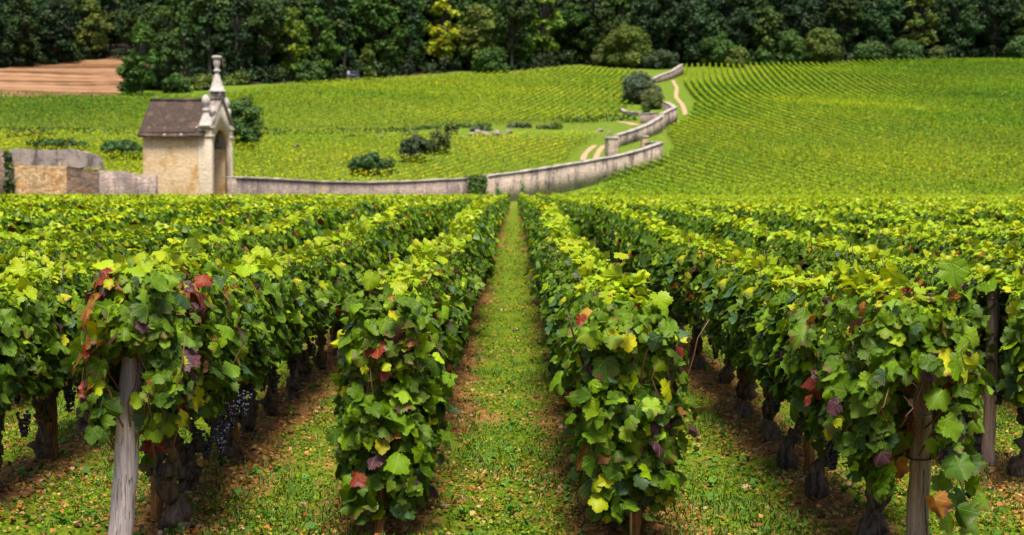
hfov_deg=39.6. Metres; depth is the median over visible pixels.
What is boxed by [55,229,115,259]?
grapevine
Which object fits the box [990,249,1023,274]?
grapevine
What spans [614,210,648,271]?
grapevine
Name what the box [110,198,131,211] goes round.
grapevine
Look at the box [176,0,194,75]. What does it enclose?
tree
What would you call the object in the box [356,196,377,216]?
grapevine
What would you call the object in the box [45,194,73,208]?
grapevine
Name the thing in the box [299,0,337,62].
tree
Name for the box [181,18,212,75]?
tree
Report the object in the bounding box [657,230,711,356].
grapevine
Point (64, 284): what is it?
grapevine
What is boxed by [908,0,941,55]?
tree
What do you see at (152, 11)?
tree
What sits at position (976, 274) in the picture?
grapevine
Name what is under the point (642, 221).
grapevine
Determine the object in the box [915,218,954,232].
grapevine
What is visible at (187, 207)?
grapevine
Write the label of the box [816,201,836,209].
grapevine
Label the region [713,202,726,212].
grapevine
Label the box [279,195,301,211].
grapevine
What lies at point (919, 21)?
tree
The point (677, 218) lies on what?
grapevine
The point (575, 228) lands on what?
grapevine
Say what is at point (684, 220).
grapevine
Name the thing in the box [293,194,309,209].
grapevine
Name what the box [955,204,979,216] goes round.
grapevine
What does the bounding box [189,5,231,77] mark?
tree
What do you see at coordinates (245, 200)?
grapevine
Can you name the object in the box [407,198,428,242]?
grapevine
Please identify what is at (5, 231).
grapevine
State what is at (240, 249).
grapevine
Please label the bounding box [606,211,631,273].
grapevine
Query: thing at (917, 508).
wooden post
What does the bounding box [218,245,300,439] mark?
grapevine
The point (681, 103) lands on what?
path
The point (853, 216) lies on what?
grapevine
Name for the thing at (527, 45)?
tree
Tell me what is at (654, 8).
tree
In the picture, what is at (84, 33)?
tree
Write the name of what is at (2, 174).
stone wall
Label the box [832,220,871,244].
grapevine
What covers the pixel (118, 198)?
grapevine
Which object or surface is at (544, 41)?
tree
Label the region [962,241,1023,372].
grapevine
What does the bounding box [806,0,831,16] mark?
tree
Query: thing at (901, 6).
tree
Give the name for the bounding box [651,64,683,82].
stone wall
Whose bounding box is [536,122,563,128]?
bush
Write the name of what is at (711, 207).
grapevine
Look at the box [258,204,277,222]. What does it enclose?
grapevine
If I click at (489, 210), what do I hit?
grapevine
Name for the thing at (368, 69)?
bush
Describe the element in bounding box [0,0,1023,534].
ground
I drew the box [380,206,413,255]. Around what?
grapevine
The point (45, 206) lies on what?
grapevine
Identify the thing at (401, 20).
tree
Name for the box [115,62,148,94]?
bush
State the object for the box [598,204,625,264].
grapevine
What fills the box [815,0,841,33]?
tree
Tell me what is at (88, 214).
grapevine
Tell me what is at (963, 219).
grapevine
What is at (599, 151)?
track
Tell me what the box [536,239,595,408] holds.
grapevine
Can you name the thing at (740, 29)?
tree
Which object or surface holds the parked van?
on the ground at (88, 76)
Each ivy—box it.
[2,151,15,193]
[463,174,487,194]
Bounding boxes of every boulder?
[479,131,490,136]
[492,130,502,135]
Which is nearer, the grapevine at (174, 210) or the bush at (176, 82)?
the grapevine at (174, 210)
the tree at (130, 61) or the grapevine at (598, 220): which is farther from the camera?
the tree at (130, 61)
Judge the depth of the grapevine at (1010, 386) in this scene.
7.53 m
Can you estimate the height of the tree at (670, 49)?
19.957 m
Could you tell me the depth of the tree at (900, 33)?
331.82 m
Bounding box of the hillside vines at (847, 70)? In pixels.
[573,57,1023,194]
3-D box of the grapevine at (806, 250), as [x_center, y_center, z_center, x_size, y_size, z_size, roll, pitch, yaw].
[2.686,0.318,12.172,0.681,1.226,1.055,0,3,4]
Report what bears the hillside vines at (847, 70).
on the ground at (88, 76)
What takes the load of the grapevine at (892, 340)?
on the ground at (88, 76)
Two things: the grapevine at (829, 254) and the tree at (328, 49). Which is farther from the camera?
the tree at (328, 49)
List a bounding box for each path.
[620,121,638,124]
[671,80,687,114]
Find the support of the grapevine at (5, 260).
on the ground at (88, 76)
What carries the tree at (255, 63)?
on the ground at (88, 76)
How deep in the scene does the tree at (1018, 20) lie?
333.92 m
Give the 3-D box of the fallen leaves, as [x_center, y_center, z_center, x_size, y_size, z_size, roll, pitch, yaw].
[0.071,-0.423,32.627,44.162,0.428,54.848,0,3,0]
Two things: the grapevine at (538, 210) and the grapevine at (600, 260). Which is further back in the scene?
the grapevine at (538, 210)
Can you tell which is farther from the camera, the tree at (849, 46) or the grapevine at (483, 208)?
the tree at (849, 46)
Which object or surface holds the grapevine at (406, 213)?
on the ground at (88, 76)
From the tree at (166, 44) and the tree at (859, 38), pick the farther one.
the tree at (859, 38)
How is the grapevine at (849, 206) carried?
on the ground at (88, 76)
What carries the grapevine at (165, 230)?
on the ground at (88, 76)
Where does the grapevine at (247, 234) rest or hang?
on the ground at (88, 76)
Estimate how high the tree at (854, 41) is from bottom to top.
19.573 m
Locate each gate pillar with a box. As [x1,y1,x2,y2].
[604,137,618,156]
[639,135,648,147]
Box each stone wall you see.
[0,149,5,193]
[11,149,103,194]
[99,170,157,194]
[226,176,467,194]
[487,142,663,201]
[613,116,663,147]
[619,108,641,115]
[640,112,657,122]
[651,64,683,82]
[659,107,677,129]
[663,101,676,110]
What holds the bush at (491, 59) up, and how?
on the ground at (88, 76)
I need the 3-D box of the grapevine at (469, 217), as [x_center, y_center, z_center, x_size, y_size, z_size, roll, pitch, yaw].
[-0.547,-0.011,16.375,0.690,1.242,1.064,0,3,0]
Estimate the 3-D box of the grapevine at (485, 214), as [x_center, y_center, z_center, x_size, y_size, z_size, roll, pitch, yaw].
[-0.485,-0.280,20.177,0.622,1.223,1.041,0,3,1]
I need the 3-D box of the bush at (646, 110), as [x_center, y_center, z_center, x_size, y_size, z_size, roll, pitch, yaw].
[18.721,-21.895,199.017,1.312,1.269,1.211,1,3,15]
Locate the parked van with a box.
[347,71,359,79]
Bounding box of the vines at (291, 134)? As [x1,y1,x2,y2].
[0,128,597,181]
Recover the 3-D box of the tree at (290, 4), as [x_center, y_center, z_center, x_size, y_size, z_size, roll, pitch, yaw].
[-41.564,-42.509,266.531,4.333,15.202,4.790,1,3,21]
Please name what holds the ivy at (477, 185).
attached to the stone wall
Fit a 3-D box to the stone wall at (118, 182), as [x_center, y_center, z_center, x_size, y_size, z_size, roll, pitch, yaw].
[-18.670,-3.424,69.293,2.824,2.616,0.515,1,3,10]
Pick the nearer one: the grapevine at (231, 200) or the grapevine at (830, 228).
the grapevine at (830, 228)
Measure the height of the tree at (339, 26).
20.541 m
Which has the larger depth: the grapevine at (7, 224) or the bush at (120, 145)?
the bush at (120, 145)
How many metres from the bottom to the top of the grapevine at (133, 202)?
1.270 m
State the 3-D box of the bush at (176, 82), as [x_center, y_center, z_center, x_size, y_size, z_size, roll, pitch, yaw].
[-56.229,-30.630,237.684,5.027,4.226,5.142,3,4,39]
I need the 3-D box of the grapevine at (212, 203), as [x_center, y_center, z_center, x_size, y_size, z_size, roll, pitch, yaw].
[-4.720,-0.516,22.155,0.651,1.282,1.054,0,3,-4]
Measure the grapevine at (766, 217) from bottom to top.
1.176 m
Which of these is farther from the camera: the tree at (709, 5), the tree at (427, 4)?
the tree at (709, 5)
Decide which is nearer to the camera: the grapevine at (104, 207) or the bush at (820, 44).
the grapevine at (104, 207)
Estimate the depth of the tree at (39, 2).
325.19 m
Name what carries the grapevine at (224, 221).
on the ground at (88, 76)
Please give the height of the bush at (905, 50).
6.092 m
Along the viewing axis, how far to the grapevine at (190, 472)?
7.22 m
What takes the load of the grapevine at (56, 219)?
on the ground at (88, 76)
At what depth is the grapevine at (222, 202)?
22.77 m
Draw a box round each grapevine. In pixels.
[0,191,14,202]
[0,198,18,208]
[0,204,20,230]
[0,212,21,235]
[0,227,7,234]
[0,232,28,251]
[0,240,9,256]
[0,246,39,274]
[0,253,95,460]
[0,262,71,491]
[0,332,17,406]
[4,227,56,250]
[6,206,49,233]
[9,242,70,267]
[10,198,26,206]
[12,195,31,201]
[14,197,67,212]
[15,203,42,213]
[30,220,78,241]
[38,232,108,261]
[39,209,75,226]
[44,205,85,223]
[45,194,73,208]
[46,249,114,435]
[55,195,92,209]
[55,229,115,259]
[60,237,253,530]
[64,216,103,234]
[71,204,102,219]
[76,193,89,201]
[77,197,97,209]
[79,209,128,232]
[92,200,121,215]
[94,195,109,205]
[98,224,156,261]
[103,207,153,228]
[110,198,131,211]
[111,252,127,266]
[115,194,130,200]
[116,222,169,250]
[123,248,155,262]
[125,195,151,207]
[127,203,164,225]
[131,194,142,200]
[141,194,162,207]
[144,203,179,225]
[149,197,175,207]
[153,220,186,246]
[157,201,189,218]
[167,216,203,239]
[168,240,217,265]
[170,202,200,217]
[171,286,262,493]
[174,196,189,205]
[174,231,235,266]
[183,196,198,203]
[186,211,221,235]
[190,199,215,213]
[195,206,234,232]
[197,193,226,211]
[204,263,277,464]
[208,229,250,262]
[211,195,233,210]
[216,220,270,253]
[217,194,243,207]
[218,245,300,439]
[220,205,246,228]
[232,204,259,225]
[239,197,260,205]
[240,221,285,256]
[241,202,270,225]
[250,245,328,416]
[257,201,286,220]
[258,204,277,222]
[265,219,296,252]
[269,216,310,246]
[271,200,291,217]
[271,243,335,400]
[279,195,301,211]
[281,209,322,236]
[284,210,319,240]
[285,240,352,382]
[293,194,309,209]
[297,194,314,207]
[298,206,330,236]
[302,237,362,368]
[310,200,343,231]
[312,203,346,229]
[312,228,368,355]
[325,258,458,524]
[327,202,353,224]
[331,224,380,271]
[333,219,381,264]
[338,199,361,219]
[339,201,360,220]
[344,198,373,216]
[346,197,369,218]
[346,218,394,265]
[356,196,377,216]
[360,214,399,256]
[361,196,384,213]
[374,203,385,212]
[374,213,402,258]
[375,213,407,260]
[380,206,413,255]
[382,203,419,238]
[382,211,413,259]
[389,249,474,429]
[391,201,423,239]
[397,255,462,372]
[402,236,479,300]
[404,264,469,374]
[406,200,432,237]
[406,201,429,238]
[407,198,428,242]
[414,198,442,236]
[415,235,478,363]
[416,246,482,341]
[417,202,439,240]
[418,197,440,235]
[427,199,444,235]
[428,238,484,302]
[438,213,481,235]
[438,226,486,296]
[442,209,493,249]
[443,217,497,280]
[443,222,494,298]
[444,228,485,348]
[458,209,490,265]
[465,203,493,225]
[467,205,500,251]
[467,208,499,245]
[472,199,497,229]
[474,202,497,245]
[476,199,500,231]
[480,200,498,232]
[523,208,533,242]
[523,217,579,279]
[524,201,543,242]
[524,201,544,236]
[527,200,571,234]
[527,205,561,236]
[527,213,561,270]
[527,216,580,270]
[528,210,557,246]
[528,210,564,251]
[529,221,579,274]
[529,228,571,293]
[529,238,581,336]
[533,238,589,305]
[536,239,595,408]
[537,240,609,306]
[538,228,575,246]
[544,262,612,355]
[546,268,607,384]
[548,249,627,344]
[549,252,709,525]
[552,235,599,251]
[553,215,572,225]
[586,202,603,241]
[586,202,605,245]
[593,203,617,253]
[594,203,619,247]
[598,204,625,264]
[599,203,630,255]
[604,208,628,271]
[605,208,637,262]
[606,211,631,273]
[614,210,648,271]
[620,211,656,272]
[620,212,668,295]
[627,218,665,273]
[636,223,672,318]
[642,224,683,330]
[645,231,686,328]
[649,203,663,216]
[652,201,673,216]
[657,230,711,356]
[658,202,693,220]
[662,232,716,369]
[666,202,692,225]
[668,208,702,228]
[671,238,742,383]
[679,209,701,229]
[681,212,700,235]
[685,246,770,403]
[688,209,719,233]
[696,208,732,239]
[699,250,769,417]
[702,201,727,211]
[702,214,737,240]
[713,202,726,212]
[717,215,765,239]
[719,254,800,442]
[721,202,739,211]
[725,217,769,246]
[726,201,746,215]
[734,203,757,218]
[739,226,770,251]
[740,270,816,470]
[741,209,755,219]
[748,207,770,223]
[752,231,775,254]
[758,208,785,223]
[759,268,848,500]
[761,226,812,265]
[763,206,788,231]
[774,206,806,231]
[776,202,792,209]
[776,227,824,267]
[779,209,824,234]
[784,257,996,534]
[792,233,854,272]
[797,204,816,211]
[800,214,836,236]
[803,234,852,279]
[806,209,823,216]
[813,218,853,237]
[814,207,829,215]
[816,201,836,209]
[825,205,850,218]
[830,201,851,208]
[830,244,894,274]
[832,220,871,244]
[833,207,858,221]
[841,202,865,209]
[843,208,871,224]
[848,247,921,280]
[852,228,883,246]
[854,211,891,228]
[865,227,907,249]
[866,206,883,213]
[874,213,917,229]
[876,198,900,208]
[879,247,964,286]
[880,208,894,213]
[883,225,935,256]
[884,202,908,209]
[891,219,931,230]
[892,204,923,216]
[902,228,969,259]
[905,204,921,209]
[910,208,937,220]
[912,256,1009,452]
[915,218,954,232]
[919,204,945,211]
[920,206,957,224]
[932,221,978,236]
[936,238,1001,260]
[937,211,974,228]
[944,223,1001,239]
[945,204,967,213]
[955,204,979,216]
[955,269,1023,478]
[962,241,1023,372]
[968,222,1017,244]
[970,218,1003,227]
[973,203,1005,220]
[983,218,1022,228]
[987,209,1021,222]
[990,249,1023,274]
[993,226,1023,250]
[996,201,1023,210]
[1002,223,1023,231]
[1003,211,1023,223]
[1008,204,1023,212]
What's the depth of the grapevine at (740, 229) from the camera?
16.08 m
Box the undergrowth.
[0,44,1006,83]
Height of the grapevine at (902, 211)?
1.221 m
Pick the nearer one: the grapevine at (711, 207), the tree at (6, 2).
the grapevine at (711, 207)
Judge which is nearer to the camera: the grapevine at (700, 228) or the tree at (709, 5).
the grapevine at (700, 228)
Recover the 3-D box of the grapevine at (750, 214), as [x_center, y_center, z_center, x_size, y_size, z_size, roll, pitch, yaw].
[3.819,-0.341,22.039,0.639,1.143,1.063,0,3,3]
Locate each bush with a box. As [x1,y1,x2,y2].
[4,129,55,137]
[23,137,90,151]
[99,138,142,159]
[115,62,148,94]
[145,64,166,89]
[161,72,193,92]
[188,73,213,90]
[222,70,249,84]
[228,95,264,149]
[289,59,324,82]
[344,131,365,136]
[347,151,398,176]
[359,43,376,79]
[398,134,436,162]
[399,129,418,134]
[414,154,427,162]
[428,129,451,154]
[443,122,458,134]
[469,124,492,131]
[471,46,510,72]
[505,121,531,127]
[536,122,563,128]
[590,43,611,65]
[601,24,654,67]
[620,70,664,103]
[639,88,662,108]
[640,48,679,68]
[642,107,649,112]
[697,31,734,65]
[723,45,750,67]
[752,48,775,65]
[774,29,808,63]
[803,27,842,64]
[853,40,887,61]
[889,38,923,62]
[927,46,945,61]
[1003,35,1023,59]
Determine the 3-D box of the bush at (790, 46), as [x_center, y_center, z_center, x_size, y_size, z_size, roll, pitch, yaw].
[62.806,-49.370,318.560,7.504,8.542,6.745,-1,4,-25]
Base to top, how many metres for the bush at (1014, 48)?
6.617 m
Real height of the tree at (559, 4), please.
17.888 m
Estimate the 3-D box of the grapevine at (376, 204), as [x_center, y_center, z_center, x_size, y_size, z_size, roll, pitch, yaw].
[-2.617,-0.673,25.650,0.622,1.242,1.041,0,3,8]
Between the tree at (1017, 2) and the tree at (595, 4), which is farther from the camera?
the tree at (1017, 2)
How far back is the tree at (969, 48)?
341.69 m
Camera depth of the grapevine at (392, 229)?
16.78 m
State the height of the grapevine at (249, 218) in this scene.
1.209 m
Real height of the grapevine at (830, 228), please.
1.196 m
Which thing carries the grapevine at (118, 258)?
on the ground at (88, 76)
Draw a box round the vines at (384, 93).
[0,64,637,131]
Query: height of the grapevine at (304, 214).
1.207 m
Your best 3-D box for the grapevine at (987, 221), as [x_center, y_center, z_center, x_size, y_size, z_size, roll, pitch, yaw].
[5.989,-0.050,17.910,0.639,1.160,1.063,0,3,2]
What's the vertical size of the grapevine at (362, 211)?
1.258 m
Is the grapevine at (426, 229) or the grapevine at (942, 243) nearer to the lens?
the grapevine at (942, 243)
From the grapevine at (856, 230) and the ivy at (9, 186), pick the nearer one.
the grapevine at (856, 230)
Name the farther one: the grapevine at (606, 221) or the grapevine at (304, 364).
the grapevine at (606, 221)
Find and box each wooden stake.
[41,388,58,458]
[150,476,162,522]
[229,392,238,445]
[374,488,386,534]
[629,504,640,534]
[803,431,814,476]
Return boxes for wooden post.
[108,357,144,534]
[906,381,937,534]
[981,288,1000,465]
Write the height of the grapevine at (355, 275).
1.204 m
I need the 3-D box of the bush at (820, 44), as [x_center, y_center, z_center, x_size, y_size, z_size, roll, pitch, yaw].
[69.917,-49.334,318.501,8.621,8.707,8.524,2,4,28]
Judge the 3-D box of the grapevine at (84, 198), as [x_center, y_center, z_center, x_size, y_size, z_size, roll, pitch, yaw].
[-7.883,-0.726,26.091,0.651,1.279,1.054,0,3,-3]
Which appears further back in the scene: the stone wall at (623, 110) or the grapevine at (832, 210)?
the stone wall at (623, 110)
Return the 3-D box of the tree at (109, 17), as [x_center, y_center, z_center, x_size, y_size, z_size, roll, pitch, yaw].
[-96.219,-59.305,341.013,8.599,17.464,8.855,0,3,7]
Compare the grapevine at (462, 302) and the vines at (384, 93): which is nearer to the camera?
the grapevine at (462, 302)
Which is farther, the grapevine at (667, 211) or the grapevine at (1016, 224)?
the grapevine at (667, 211)
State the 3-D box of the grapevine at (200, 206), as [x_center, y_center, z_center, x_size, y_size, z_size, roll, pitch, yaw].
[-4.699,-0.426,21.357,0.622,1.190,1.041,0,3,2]
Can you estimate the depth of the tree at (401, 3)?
284.97 m
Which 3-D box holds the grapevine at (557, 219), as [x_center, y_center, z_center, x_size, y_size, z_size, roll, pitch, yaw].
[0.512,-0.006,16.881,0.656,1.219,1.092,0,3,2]
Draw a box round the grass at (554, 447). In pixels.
[0,221,1023,534]
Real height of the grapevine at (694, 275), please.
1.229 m
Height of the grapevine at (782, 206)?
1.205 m
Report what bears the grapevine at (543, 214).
on the ground at (88, 76)
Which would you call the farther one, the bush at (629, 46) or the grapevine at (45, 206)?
the bush at (629, 46)
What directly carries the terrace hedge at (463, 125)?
on the ground at (88, 76)
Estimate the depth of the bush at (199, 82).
240.92 m
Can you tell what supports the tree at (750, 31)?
on the ground at (88, 76)
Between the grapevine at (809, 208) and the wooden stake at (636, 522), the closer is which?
the wooden stake at (636, 522)
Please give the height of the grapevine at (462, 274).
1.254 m
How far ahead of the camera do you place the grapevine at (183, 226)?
15.61 m
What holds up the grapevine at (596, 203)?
on the ground at (88, 76)
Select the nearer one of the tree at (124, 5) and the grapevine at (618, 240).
the grapevine at (618, 240)
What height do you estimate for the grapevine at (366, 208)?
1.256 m
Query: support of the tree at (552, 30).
on the ground at (88, 76)
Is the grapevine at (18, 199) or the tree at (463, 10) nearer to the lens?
the grapevine at (18, 199)
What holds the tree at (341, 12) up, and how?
on the ground at (88, 76)
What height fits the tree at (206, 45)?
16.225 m
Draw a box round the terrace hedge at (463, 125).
[0,112,638,134]
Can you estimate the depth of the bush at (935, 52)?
322.73 m
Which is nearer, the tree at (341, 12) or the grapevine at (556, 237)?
the grapevine at (556, 237)
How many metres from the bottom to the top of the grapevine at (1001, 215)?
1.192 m
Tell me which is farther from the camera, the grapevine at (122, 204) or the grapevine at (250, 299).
the grapevine at (122, 204)
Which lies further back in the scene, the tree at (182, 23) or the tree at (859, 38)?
the tree at (859, 38)
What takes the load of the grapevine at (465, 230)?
on the ground at (88, 76)
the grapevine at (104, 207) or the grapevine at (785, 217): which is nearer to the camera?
the grapevine at (785, 217)
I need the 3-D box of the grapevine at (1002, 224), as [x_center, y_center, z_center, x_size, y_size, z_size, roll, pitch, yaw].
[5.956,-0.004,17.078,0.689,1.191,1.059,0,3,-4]
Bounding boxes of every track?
[580,145,596,159]
[593,145,604,158]
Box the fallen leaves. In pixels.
[0,224,1023,534]
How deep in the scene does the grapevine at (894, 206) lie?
25.60 m
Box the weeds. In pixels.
[2,325,1018,534]
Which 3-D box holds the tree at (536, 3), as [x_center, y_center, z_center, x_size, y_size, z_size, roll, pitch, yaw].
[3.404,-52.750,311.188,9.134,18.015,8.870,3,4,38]
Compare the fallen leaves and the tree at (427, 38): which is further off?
the tree at (427, 38)
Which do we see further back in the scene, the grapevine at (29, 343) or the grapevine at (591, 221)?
the grapevine at (591, 221)
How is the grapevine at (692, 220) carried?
on the ground at (88, 76)
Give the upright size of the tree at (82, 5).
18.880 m
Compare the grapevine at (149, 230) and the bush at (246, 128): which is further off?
the bush at (246, 128)
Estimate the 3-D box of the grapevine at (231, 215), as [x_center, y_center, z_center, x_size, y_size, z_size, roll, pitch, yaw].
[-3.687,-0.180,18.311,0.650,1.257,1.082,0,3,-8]
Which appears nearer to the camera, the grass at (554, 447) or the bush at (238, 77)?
the grass at (554, 447)
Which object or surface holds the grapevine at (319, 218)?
on the ground at (88, 76)
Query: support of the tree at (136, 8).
on the ground at (88, 76)
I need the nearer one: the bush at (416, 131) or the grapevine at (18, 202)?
the grapevine at (18, 202)
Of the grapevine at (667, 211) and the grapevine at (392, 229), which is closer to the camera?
the grapevine at (392, 229)
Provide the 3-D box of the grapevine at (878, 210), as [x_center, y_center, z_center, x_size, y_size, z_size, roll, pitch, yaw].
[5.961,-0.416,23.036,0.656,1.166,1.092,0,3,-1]
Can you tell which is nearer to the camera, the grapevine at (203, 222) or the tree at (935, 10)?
the grapevine at (203, 222)
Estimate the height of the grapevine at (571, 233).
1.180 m
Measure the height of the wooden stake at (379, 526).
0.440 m
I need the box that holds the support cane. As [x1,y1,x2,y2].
[630,512,631,534]
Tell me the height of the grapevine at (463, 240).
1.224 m
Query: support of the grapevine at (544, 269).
on the ground at (88, 76)
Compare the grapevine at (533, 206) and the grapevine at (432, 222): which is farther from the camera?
the grapevine at (533, 206)
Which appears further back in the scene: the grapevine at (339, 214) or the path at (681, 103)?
the path at (681, 103)
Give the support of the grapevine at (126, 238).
on the ground at (88, 76)
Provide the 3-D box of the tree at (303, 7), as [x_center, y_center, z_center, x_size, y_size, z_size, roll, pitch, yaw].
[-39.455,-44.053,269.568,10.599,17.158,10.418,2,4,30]
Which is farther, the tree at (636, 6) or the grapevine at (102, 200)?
the tree at (636, 6)
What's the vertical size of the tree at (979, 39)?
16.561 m
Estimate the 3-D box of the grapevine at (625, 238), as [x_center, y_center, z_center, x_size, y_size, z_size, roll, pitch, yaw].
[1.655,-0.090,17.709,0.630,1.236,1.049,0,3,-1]
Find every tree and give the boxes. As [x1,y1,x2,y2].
[0,0,22,66]
[0,5,8,37]
[1,0,45,65]
[2,0,13,65]
[2,0,40,65]
[31,0,79,63]
[35,0,71,53]
[43,0,61,44]
[67,0,100,60]
[72,0,113,57]
[78,0,108,43]
[95,0,120,53]
[102,0,124,48]
[111,0,152,53]
[118,1,132,52]
[119,0,147,46]
[121,21,158,95]
[134,2,156,53]
[141,4,168,63]
[148,30,186,77]
[153,0,167,31]
[153,0,178,39]
[155,0,191,70]
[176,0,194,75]
[178,8,207,58]
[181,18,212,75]
[183,0,239,74]
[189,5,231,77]
[196,0,224,73]
[199,0,246,62]
[212,0,259,71]
[226,5,279,81]
[241,0,290,81]
[242,3,287,77]
[260,4,310,78]
[272,7,310,81]
[279,0,296,56]
[280,0,327,44]
[292,5,345,77]
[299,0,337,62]
[319,0,357,77]
[321,0,365,75]
[332,0,353,77]
[347,0,399,54]
[353,8,390,73]
[366,3,407,76]
[370,0,425,70]
[377,0,412,73]
[392,0,431,72]
[400,0,421,74]
[405,8,440,68]
[420,0,457,69]
[425,0,461,70]
[441,0,469,64]
[442,0,473,70]
[451,5,505,69]
[453,0,497,38]
[465,0,501,48]
[491,0,535,70]
[496,0,541,68]
[515,0,541,52]
[529,0,566,65]
[534,0,566,51]
[535,0,569,55]
[552,0,594,62]
[554,1,600,64]
[577,0,617,43]
[583,0,617,57]
[590,0,601,21]
[599,0,632,42]
[604,0,643,32]
[622,0,664,50]
[638,0,683,49]
[639,0,681,59]
[667,0,720,57]
[668,1,720,65]
[702,0,757,50]
[707,0,715,13]
[719,0,762,56]
[719,6,745,43]
[748,0,782,64]
[752,0,814,63]
[783,0,816,43]
[786,0,821,36]
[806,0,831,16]
[809,4,827,27]
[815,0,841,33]
[822,0,864,60]
[827,9,862,59]
[849,0,886,42]
[850,0,877,45]
[860,0,904,59]
[861,0,906,43]
[888,0,921,41]
[903,0,940,46]
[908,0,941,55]
[909,0,942,58]
[930,0,941,45]
[931,0,985,58]
[936,0,983,54]
[959,4,996,53]
[970,0,991,55]
[973,0,1015,57]
[988,0,1018,56]
[995,0,1023,49]
[1010,3,1023,40]
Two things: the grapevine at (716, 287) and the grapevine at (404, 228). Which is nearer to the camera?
the grapevine at (716, 287)
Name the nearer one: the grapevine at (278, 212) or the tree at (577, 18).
the grapevine at (278, 212)
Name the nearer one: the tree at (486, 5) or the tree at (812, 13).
the tree at (486, 5)
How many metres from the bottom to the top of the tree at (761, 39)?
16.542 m
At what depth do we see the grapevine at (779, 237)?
13.70 m
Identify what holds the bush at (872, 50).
on the ground at (88, 76)
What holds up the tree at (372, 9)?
on the ground at (88, 76)
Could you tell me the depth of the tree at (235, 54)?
254.22 m
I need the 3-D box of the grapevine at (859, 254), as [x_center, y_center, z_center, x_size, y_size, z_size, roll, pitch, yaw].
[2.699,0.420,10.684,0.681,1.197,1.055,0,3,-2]
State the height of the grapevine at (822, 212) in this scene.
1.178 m
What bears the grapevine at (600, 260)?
on the ground at (88, 76)
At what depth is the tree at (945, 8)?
335.43 m
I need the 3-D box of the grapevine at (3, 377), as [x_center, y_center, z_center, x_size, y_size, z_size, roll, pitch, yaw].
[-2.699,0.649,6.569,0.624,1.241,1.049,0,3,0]
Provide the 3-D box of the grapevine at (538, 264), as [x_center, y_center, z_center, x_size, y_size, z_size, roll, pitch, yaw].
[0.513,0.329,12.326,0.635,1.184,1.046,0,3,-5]
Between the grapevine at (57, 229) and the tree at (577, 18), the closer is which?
the grapevine at (57, 229)
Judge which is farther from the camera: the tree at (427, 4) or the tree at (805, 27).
the tree at (805, 27)
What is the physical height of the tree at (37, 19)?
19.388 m
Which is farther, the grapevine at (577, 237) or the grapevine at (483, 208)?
the grapevine at (483, 208)
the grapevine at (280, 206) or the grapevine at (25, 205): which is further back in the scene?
the grapevine at (280, 206)
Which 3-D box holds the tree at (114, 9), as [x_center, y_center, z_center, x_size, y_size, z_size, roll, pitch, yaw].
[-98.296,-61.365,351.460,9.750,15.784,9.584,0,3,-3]
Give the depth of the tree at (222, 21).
258.96 m
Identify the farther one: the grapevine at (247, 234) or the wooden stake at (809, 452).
the grapevine at (247, 234)
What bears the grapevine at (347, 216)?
on the ground at (88, 76)
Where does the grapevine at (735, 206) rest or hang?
on the ground at (88, 76)
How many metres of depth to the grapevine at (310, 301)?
9.66 m
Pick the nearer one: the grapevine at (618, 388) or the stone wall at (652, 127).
the grapevine at (618, 388)
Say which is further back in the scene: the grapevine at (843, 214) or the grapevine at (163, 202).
the grapevine at (163, 202)
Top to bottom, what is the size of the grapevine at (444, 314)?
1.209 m
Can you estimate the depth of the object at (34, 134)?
158.75 m
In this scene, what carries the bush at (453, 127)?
on the ground at (88, 76)
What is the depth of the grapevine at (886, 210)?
22.39 m
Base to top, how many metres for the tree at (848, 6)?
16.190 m
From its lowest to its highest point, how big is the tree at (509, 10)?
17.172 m
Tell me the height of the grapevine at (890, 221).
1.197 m
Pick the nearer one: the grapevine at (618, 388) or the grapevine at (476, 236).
the grapevine at (618, 388)
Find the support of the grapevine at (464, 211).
on the ground at (88, 76)
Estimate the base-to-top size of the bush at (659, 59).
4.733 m
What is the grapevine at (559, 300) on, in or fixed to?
on the ground at (88, 76)
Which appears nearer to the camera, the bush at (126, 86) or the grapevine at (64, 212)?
the grapevine at (64, 212)
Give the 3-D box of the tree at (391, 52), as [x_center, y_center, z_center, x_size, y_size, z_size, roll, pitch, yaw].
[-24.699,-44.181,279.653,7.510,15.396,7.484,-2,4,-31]
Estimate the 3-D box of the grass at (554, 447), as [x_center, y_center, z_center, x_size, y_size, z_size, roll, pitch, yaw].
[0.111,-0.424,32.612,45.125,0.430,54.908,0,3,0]
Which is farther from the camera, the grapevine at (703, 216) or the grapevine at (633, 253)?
the grapevine at (703, 216)
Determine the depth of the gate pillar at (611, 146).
132.13 m
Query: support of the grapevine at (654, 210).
on the ground at (88, 76)
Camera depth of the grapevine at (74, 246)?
11.69 m
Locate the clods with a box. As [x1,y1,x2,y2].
[0,281,1023,534]
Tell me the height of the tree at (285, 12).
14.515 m
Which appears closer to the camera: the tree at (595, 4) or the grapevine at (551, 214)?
the grapevine at (551, 214)
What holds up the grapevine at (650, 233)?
on the ground at (88, 76)
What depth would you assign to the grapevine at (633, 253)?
15.95 m
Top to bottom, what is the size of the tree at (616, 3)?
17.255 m
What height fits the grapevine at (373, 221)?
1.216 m
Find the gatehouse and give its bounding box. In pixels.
[137,55,234,195]
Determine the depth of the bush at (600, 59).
309.57 m
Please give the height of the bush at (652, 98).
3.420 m
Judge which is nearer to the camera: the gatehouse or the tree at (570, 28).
the gatehouse
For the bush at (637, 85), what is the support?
on the ground at (88, 76)
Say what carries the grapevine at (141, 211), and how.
on the ground at (88, 76)
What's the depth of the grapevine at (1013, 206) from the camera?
22.72 m
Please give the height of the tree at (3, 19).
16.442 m
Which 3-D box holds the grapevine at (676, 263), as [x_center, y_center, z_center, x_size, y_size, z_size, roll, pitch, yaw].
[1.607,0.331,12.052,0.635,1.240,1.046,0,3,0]

